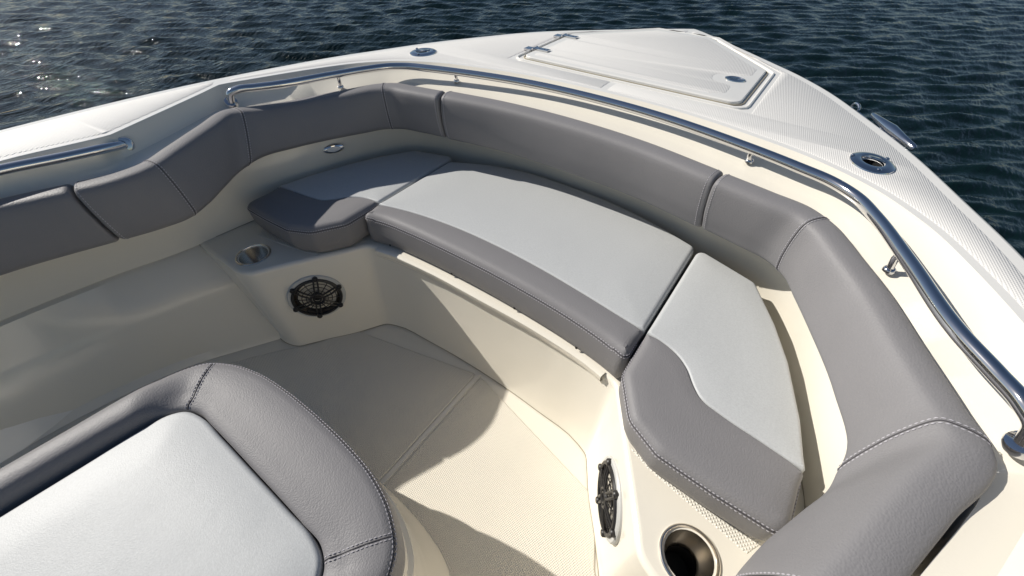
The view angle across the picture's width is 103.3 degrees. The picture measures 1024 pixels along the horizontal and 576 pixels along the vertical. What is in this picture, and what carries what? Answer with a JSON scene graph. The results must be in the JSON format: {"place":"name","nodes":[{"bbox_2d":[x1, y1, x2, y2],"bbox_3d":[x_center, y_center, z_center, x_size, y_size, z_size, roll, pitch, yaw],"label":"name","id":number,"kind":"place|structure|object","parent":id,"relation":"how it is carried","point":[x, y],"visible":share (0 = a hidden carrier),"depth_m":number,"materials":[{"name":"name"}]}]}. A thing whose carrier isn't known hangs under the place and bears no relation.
{"place":"outdoors","nodes":[
{"label":"outdoors","id":0,"kind":"place"},
{"bbox_2d":[0,0,1023,257],"bbox_3d":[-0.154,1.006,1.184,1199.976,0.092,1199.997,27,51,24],"label":"water","id":1,"kind":"structure","parent":0,"point":[940,82],"depth_m":5.30,"materials":[{"name":"blue liquid"}]},
{"bbox_2d":[0,28,1023,575],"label":"boat","id":2,"kind":"object","parent":1,"relation":"on","point":[478,430],"visible":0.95,"depth_m":1.27,"materials":[{"name":"white plastic"}]},
{"bbox_2d":[0,184,118,275],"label":"backrest","id":3,"kind":"object","parent":2,"relation":"attached to","point":[43,225],"visible":0.85,"depth_m":1.03,"materials":[{"name":"grey leather"}]},
{"bbox_2d":[0,363,404,575],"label":"console seat cushion","id":4,"kind":"object","parent":2,"relation":"on","point":[214,469],"visible":1,"depth_m":0.74,"materials":[{"name":"grey leather"}]},
{"bbox_2d":[74,83,446,238],"bbox_3d":[-0.746,-0.494,1.360,1.066,0.198,0.325,-26,51,-23],"label":"backrest","id":5,"kind":"object","parent":2,"relation":"attached to","point":[194,171],"visible":0.98,"depth_m":1.30,"materials":[{"name":"grey leather"}]},
{"bbox_2d":[247,151,451,251],"bbox_3d":[-0.581,-0.367,1.544,0.380,0.120,0.671,27,51,24],"label":"seat cushion","id":6,"kind":"object","parent":2,"relation":"on","point":[328,210],"visible":0.96,"depth_m":1.41,"materials":[{"name":"grey leather"}]},
{"bbox_2d":[365,162,693,377],"bbox_3d":[0.048,-0.168,1.347,0.970,0.121,0.575,27,51,24],"label":"seat cushion","id":7,"kind":"object","parent":2,"relation":"on","point":[596,279],"visible":0.99,"depth_m":1.23,"materials":[{"name":"grey leather"}]},
{"bbox_2d":[441,91,722,226],"bbox_3d":[0.161,-0.441,1.291,0.959,0.172,0.129,27,51,24],"label":"backrest","id":8,"kind":"object","parent":2,"relation":"attached to","point":[672,183],"visible":0.97,"depth_m":1.24,"materials":[{"name":"grey leather"}]},
{"bbox_2d":[619,253,804,540],"bbox_3d":[0.518,0.194,0.993,0.379,0.120,0.672,27,51,24],"label":"seat cushion","id":9,"kind":"object","parent":2,"relation":"on","point":[710,416],"visible":0.98,"depth_m":0.86,"materials":[{"name":"grey leather"}]},
{"bbox_2d":[702,174,996,575],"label":"backrest","id":10,"kind":"object","parent":2,"relation":"attached to","point":[915,475],"visible":1,"depth_m":0.62,"materials":[{"name":"grey leather"}]}
]}

